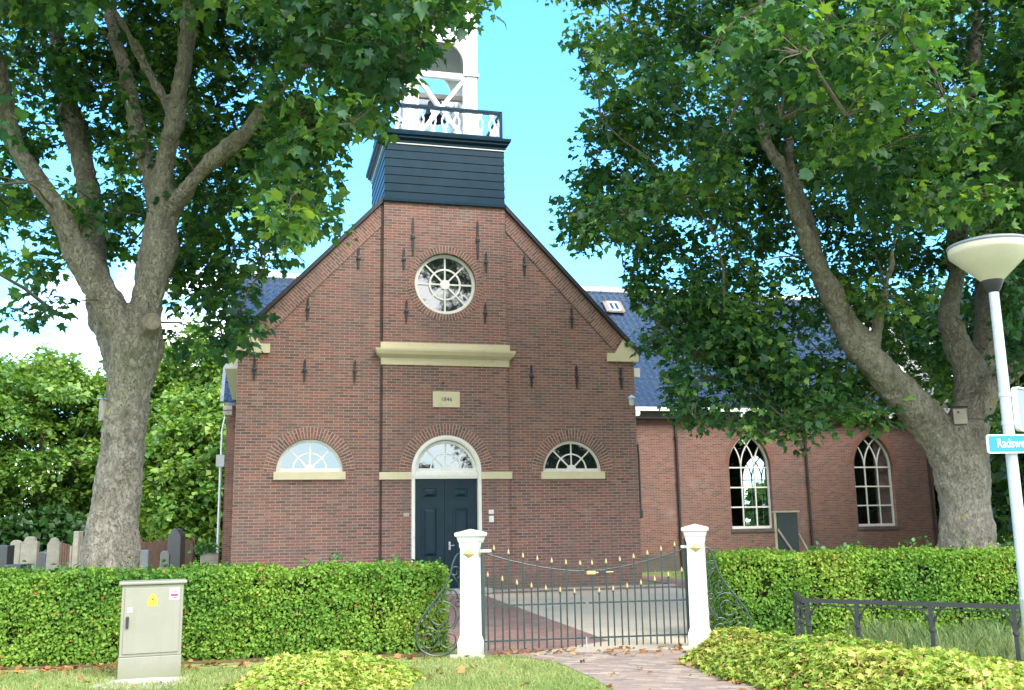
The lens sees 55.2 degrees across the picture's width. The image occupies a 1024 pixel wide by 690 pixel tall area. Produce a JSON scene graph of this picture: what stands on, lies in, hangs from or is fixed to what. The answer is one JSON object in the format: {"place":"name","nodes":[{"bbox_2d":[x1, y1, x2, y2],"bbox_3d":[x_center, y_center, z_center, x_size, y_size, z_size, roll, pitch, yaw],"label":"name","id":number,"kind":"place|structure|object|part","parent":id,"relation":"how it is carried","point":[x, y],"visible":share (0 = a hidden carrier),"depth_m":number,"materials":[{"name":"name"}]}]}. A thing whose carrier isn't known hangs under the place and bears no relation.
{"place":"outdoors","nodes":[
{"label":"outdoors","id":0,"kind":"place"},
{"bbox_2d":[0,653,614,689],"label":"lawn grass","id":1,"kind":"structure","parent":0,"point":[523,671],"depth_m":10.80,"materials":[{"name":"green plant"}]},
{"bbox_2d":[0,522,1004,689],"bbox_3d":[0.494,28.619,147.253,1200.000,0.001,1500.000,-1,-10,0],"label":"ground","id":2,"kind":"structure","parent":0,"point":[257,663],"depth_m":11.40,"materials":[{"name":"soil"}]},
{"bbox_2d":[0,545,14,568],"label":"headstone","id":3,"kind":"object","parent":2,"relation":"on","point":[6,554],"visible":0.23,"depth_m":23.87,"materials":[{"name":"stone"}]},
{"bbox_2d":[10,540,21,563],"bbox_3d":[-13.892,6.215,27.372,0.460,1.502,0.280,-2,-10,4],"label":"headstone","id":4,"kind":"object","parent":2,"relation":"on","point":[17,544],"visible":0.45,"depth_m":27.38,"materials":[{"name":"grey stone"}]},
{"bbox_2d":[4,564,31,581],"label":"grave kerb","id":5,"kind":"structure","parent":2,"relation":"on","point":[18,566],"depth_m":23.23,"materials":[{"name":"stone"}]},
{"bbox_2d":[20,536,39,567],"bbox_3d":[-13.023,5.973,26.397,0.618,1.598,0.280,-1,-10,2],"label":"headstone","id":6,"kind":"object","parent":2,"relation":"on","point":[29,551],"visible":0.38,"depth_m":26.41,"materials":[{"name":"grey stone"}]},
{"bbox_2d":[38,552,46,571],"bbox_3d":[-12.905,6.266,26.851,0.405,1.180,0.280,-2,-10,4],"label":"headstone","id":7,"kind":"object","parent":2,"relation":"on","point":[42,560],"visible":0.38,"depth_m":26.85,"materials":[{"name":"stone"}]},
{"bbox_2d":[45,537,60,572],"bbox_3d":[-12.143,5.885,25.902,0.515,1.561,0.280,0,-10,-5],"label":"headstone","id":8,"kind":"object","parent":2,"relation":"on","point":[53,555],"visible":0.45,"depth_m":25.91,"materials":[{"name":"grey stone"}]},
{"bbox_2d":[0,342,106,541],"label":"lime tree","id":9,"kind":"object","parent":2,"relation":"on","point":[38,390],"visible":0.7,"depth_m":54.50,"materials":[{"name":"green plant"}]},
{"bbox_2d":[60,543,81,581],"bbox_3d":[-13.226,6.599,29.353,0.749,1.337,0.100,-1,-10,0],"label":"grave fence","id":10,"kind":"object","parent":2,"relation":"on","point":[66,552],"visible":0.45,"depth_m":29.36,"materials":[{"name":"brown wood"}]},
{"bbox_2d":[72,531,82,581],"bbox_3d":[-13.041,6.453,29.359,0.321,1.720,0.600,-2,-10,3],"label":"headstone","id":11,"kind":"object","parent":2,"relation":"on","point":[78,540],"visible":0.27,"depth_m":29.31,"materials":[{"name":"grey stone"}]},
{"bbox_2d":[0,502,199,561],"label":"shrubbery","id":12,"kind":"object","parent":2,"relation":"on","point":[64,525],"visible":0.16,"depth_m":51.75,"materials":[{"name":"green plant"}]},
{"bbox_2d":[43,365,170,489],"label":"lime tree","id":13,"kind":"object","parent":2,"relation":"on","point":[76,472],"depth_m":60.32,"materials":[{"name":"green plant"}]},
{"bbox_2d":[94,677,188,688],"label":"cabinet slab","id":14,"kind":"structure","parent":2,"relation":"on","point":[151,679],"depth_m":10.89,"materials":[{"name":"concrete"}]},
{"bbox_2d":[140,550,149,570],"bbox_3d":[-9.188,5.728,24.396,0.428,1.228,0.280,-1,-10,1],"label":"headstone","id":15,"kind":"object","parent":2,"relation":"on","point":[145,558],"visible":0.13,"depth_m":24.41,"materials":[{"name":"stone"}]},
{"bbox_2d":[74,314,223,512],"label":"lime tree","id":16,"kind":"object","parent":2,"relation":"on","point":[196,376],"visible":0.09,"depth_m":58.46,"materials":[{"name":"green plant"}]},
{"bbox_2d":[117,579,186,679],"bbox_3d":[-4.189,3.295,11.370,0.740,1.095,0.390,3,-11,-21],"label":"utility cabinet","id":17,"kind":"object","parent":2,"relation":"on","point":[150,641],"visible":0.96,"depth_m":11.22,"materials":[{"name":"grey plastic"}]},
{"bbox_3d":[-4.129,3.156,11.229,0.600,0.725,0.039,3,-11,-21],"label":"door","id":18,"kind":"part","parent":17,"relation":"part of","materials":[{"name":"beige plastic"}]},
{"bbox_2d":[160,551,170,568],"bbox_3d":[-9.000,5.930,25.375,0.392,1.177,0.280,-1,-10,-2],"label":"headstone","id":19,"kind":"object","parent":2,"relation":"on","point":[166,555],"visible":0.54,"depth_m":25.39,"materials":[{"name":"stone"}]},
{"bbox_2d":[140,537,195,570],"bbox_3d":[-10.737,6.702,30.386,1.758,1.420,0.155,-1,-10,0],"label":"lattice fence","id":20,"kind":"object","parent":2,"relation":"on","point":[157,550],"visible":0.38,"depth_m":30.38,"materials":[{"name":"brown wood"}]},
{"bbox_2d":[167,529,185,569],"bbox_3d":[-9.231,5.927,26.901,0.552,1.740,0.800,-1,-10,0],"label":"obelisk","id":21,"kind":"object","parent":2,"relation":"on","point":[176,543],"visible":0.5,"depth_m":26.80,"materials":[{"name":"stone"}]},
{"bbox_2d":[138,382,226,561],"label":"lime tree","id":22,"kind":"object","parent":2,"relation":"on","point":[183,442],"visible":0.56,"depth_m":47.93,"materials":[{"name":"green plant"}]},
{"bbox_2d":[200,552,219,567],"bbox_3d":[-7.691,5.789,24.889,0.615,1.235,0.280,0,-10,-5],"label":"headstone","id":23,"kind":"object","parent":2,"relation":"on","point":[212,558],"visible":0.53,"depth_m":24.89,"materials":[{"name":"grey stone"}]},
{"bbox_2d":[187,542,221,555],"bbox_3d":[-7.807,5.194,24.895,0.886,0.357,0.238,-1,-10,0],"label":"ivy","id":24,"kind":"object","parent":23,"relation":"attached to","point":[209,548],"visible":1,"depth_m":24.88,"materials":[{"name":"green plant"}]},
{"bbox_2d":[204,374,222,478],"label":"lime tree","id":25,"kind":"object","parent":2,"relation":"on","point":[219,382],"depth_m":56.74,"materials":[{"name":"green plant"}]},
{"bbox_2d":[0,651,439,669],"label":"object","id":26,"kind":"structure","parent":2,"relation":"on","point":[200,661],"depth_m":12.41,"materials":[{"name":"green plant"}]},
{"bbox_2d":[0,553,452,666],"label":"hedge","id":27,"kind":"object","parent":2,"relation":"on","point":[253,610],"visible":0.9,"depth_m":12.73,"materials":[{"name":"green plant"}]},
{"bbox_2d":[0,0,506,569],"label":"plane tree","id":28,"kind":"object","parent":2,"relation":"on","point":[362,58],"visible":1,"depth_m":15.75,"materials":[{"name":"green plant"}]},
{"bbox_2d":[97,397,108,420],"bbox_3d":[-6.368,1.004,15.400,0.240,0.379,0.293,7,-13,-37],"label":"bird box","id":29,"kind":"object","parent":28,"relation":"attached to","point":[102,404],"visible":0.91,"depth_m":15.31,"materials":[{"name":"grey wood"}]},
{"bbox_2d":[219,649,425,689],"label":"ground cover","id":30,"kind":"object","parent":2,"relation":"on","point":[336,669],"visible":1,"depth_m":9.81,"materials":[{"name":"green plant"}]},
{"bbox_2d":[0,643,777,689],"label":"fallen leaves","id":31,"kind":"object","parent":2,"relation":"on","point":[461,669],"visible":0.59,"depth_m":11.99,"materials":[{"name":"brown plant"}]},
{"bbox_2d":[415,529,490,658],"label":"gate pillar","id":32,"kind":"structure","parent":2,"relation":"on","point":[470,643],"depth_m":12.45,"materials":[{"name":"white paint"}]},
{"bbox_2d":[481,543,586,656],"bbox_3d":[0.286,3.270,12.672,1.368,1.420,0.054,1,-11,-9],"label":"gate leaf","id":33,"kind":"object","parent":32,"relation":"attached to","point":[509,604],"visible":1,"depth_m":12.64,"materials":[{"name":"black metal"}]},
{"bbox_2d":[216,1,949,593],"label":"church","id":34,"kind":"structure","parent":2,"relation":"on","point":[438,363],"depth_m":25.49,"materials":[{"name":"brick"}]},
{"bbox_2d":[263,427,354,479],"bbox_3d":[-4.944,2.651,23.978,2.200,1.295,0.225,2,-11,-14],"label":"window","id":35,"kind":"structure","parent":34,"relation":"in","point":[309,459],"depth_m":24.00,"materials":[{"name":"brown brick"}]},
{"bbox_2d":[407,246,482,320],"bbox_3d":[-1.745,-1.585,25.564,2.000,2.000,0.186,2,-11,-14],"label":"round window","id":36,"kind":"structure","parent":34,"relation":"in","point":[444,284],"depth_m":25.59,"materials":[{"name":"brown brick"}]},
{"bbox_2d":[532,429,612,478],"bbox_3d":[1.565,2.855,25.595,2.200,1.295,0.225,2,-11,-14],"label":"window","id":37,"kind":"structure","parent":34,"relation":"in","point":[570,459],"depth_m":25.61,"materials":[{"name":"brown brick"}]},
{"bbox_2d":[724,430,774,532],"bbox_3d":[8.313,4.722,34.335,1.940,3.631,0.280,2,-11,-14],"label":"gothic window","id":38,"kind":"structure","parent":34,"relation":"in","point":[735,529],"depth_m":34.36,"materials":[{"name":"white paint"}]},
{"bbox_2d":[743,454,767,525],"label":"gothic window","id":39,"kind":"structure","parent":34,"relation":"in","point":[759,457],"depth_m":45.15,"materials":[{"name":"white paint"}]},
{"bbox_2d":[850,429,899,529],"bbox_3d":[13.088,4.857,35.526,1.940,3.631,0.280,2,-11,-14],"label":"gothic window","id":40,"kind":"structure","parent":34,"relation":"in","point":[882,526],"depth_m":35.59,"materials":[{"name":"white paint"}]},
{"bbox_2d":[493,584,675,591],"bbox_3d":[-1.294,6.089,24.122,11.400,0.050,0.188,2,-11,-14],"label":"kerb strip","id":41,"kind":"object","parent":2,"relation":"on","point":[562,588],"visible":0.21,"depth_m":24.82,"materials":[{"name":"concrete"}]},
{"bbox_2d":[680,524,751,648],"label":"gate pillar","id":42,"kind":"structure","parent":2,"relation":"on","point":[700,629],"depth_m":12.98,"materials":[{"name":"white paint"}]},
{"bbox_2d":[586,539,689,646],"bbox_3d":[1.665,3.288,12.898,1.387,1.420,0.065,1,-11,-9],"label":"gate leaf","id":43,"kind":"object","parent":42,"relation":"attached to","point":[592,571],"visible":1,"depth_m":12.88,"materials":[{"name":"black metal"}]},
{"bbox_2d":[744,480,767,524],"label":"lime tree","id":44,"kind":"object","parent":2,"relation":"on","point":[748,514],"visible":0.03,"depth_m":70.78,"materials":[{"name":"green plant"}]},
{"bbox_2d":[537,0,1023,557],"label":"plane tree","id":45,"kind":"object","parent":2,"relation":"on","point":[953,172],"visible":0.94,"depth_m":17.00,"materials":[{"name":"green plant"}]},
{"bbox_2d":[950,406,967,424],"bbox_3d":[8.036,1.251,17.573,0.270,0.339,0.234,-5,-11,20],"label":"bird box","id":46,"kind":"object","parent":45,"relation":"attached to","point":[959,414],"visible":1,"depth_m":17.50,"materials":[{"name":"grey wood"}]},
{"bbox_2d":[771,510,807,561],"bbox_3d":[6.371,4.576,21.548,1.138,1.840,0.615,-3,-11,10],"label":"notice board","id":47,"kind":"object","parent":2,"relation":"on","point":[787,535],"visible":0.59,"depth_m":21.48,"materials":[{"name":"grey wood"}]},
{"bbox_2d":[642,569,955,635],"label":"churchyard grass","id":48,"kind":"structure","parent":2,"relation":"on","point":[684,575],"depth_m":31.59,"materials":[{"name":"green plant"}]},
{"bbox_2d":[679,626,1023,689],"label":"ground cover","id":49,"kind":"object","parent":2,"relation":"on","point":[828,661],"visible":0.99,"depth_m":9.22,"materials":[{"name":"green plant"}]},
{"bbox_2d":[705,536,1021,637],"bbox_3d":[7.255,3.473,14.482,8.909,1.543,1.214,0,-10,-4],"label":"hedge","id":50,"kind":"object","parent":2,"relation":"on","point":[761,583],"visible":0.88,"depth_m":13.92,"materials":[{"name":"green plant"}]},
{"bbox_2d":[791,591,1021,661],"bbox_3d":[4.222,3.179,10.708,0.939,0.758,3.458,7,-13,-36],"label":"iron railing","id":51,"kind":"object","parent":2,"relation":"on","point":[1014,622],"visible":0.72,"depth_m":10.60,"materials":[{"name":"black metal"}]},
{"bbox_2d":[838,610,1023,661],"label":"wild grass","id":52,"kind":"structure","parent":2,"relation":"on","point":[998,642],"depth_m":12.30,"materials":[{"name":"green plant"}]},
{"bbox_2d":[884,269,1005,536],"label":"broadleaf tree","id":53,"kind":"object","parent":2,"relation":"on","point":[917,326],"visible":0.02,"depth_m":47.27,"materials":[{"name":"green plant"}]},
{"bbox_2d":[918,230,1023,511],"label":"broadleaf tree","id":54,"kind":"object","parent":2,"relation":"on","point":[998,462],"visible":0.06,"depth_m":28.38,"materials":[{"name":"green plant"}]},
{"bbox_2d":[936,505,1012,541],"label":"lime tree","id":55,"kind":"object","parent":2,"relation":"on","point":[1006,536],"depth_m":62.30,"materials":[{"name":"green plant"}]},
{"bbox_2d":[952,340,1005,506],"bbox_3d":[22.861,2.130,36.097,12.477,12.051,12.168,-1,-10,0],"label":"broadleaf tree","id":56,"kind":"object","parent":2,"relation":"on","point":[993,484],"depth_m":37.88,"materials":[{"name":"green plant"}]},
{"bbox_2d":[946,234,1023,638],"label":"street lamp","id":57,"kind":"object","parent":2,"relation":"on","point":[990,262],"visible":1,"depth_m":9.03,"materials":[{"name":"metal"}]},
{"bbox_2d":[986,434,1023,453],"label":"street sign","id":58,"kind":"object","parent":57,"relation":"attached to","point":[1004,443],"visible":1,"depth_m":8.88,"materials":[{"name":"blue metal"}]},
{"bbox_2d":[998,387,1023,431],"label":"traffic sign","id":59,"kind":"object","parent":57,"relation":"attached to","point":[1016,394],"visible":1,"depth_m":9.04,"materials":[{"name":"white metal"}]},
{"bbox_2d":[990,410,1022,540],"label":"broadleaf tree","id":60,"kind":"object","parent":2,"relation":"on","point":[996,496],"visible":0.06,"depth_m":30.97,"materials":[{"name":"green plant"}]},
{"bbox_2d":[991,460,1023,546],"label":"shrubbery","id":61,"kind":"object","parent":2,"relation":"on","point":[1002,484],"visible":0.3,"depth_m":25.07,"materials":[{"name":"green plant"}]},
{"bbox_2d":[0,0,1016,521],"label":"sky","id":62,"kind":"structure","parent":0,"point":[524,73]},
{"bbox_2d":[446,595,607,654],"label":"walk","id":63,"kind":"structure","parent":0,"point":[455,631],"depth_m":15.31,"materials":[{"name":"red brick"}]},
{"bbox_2d":[447,576,684,594],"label":"church pavement","id":64,"kind":"structure","parent":0,"point":[665,580],"depth_m":25.10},
{"bbox_2d":[449,587,710,655],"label":"forecourt","id":65,"kind":"structure","parent":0,"point":[587,613],"depth_m":17.86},
{"bbox_2d":[489,649,757,689],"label":"path","id":66,"kind":"structure","parent":0,"point":[668,672],"depth_m":11.02,"materials":[{"name":"beige brick"}]}
]}

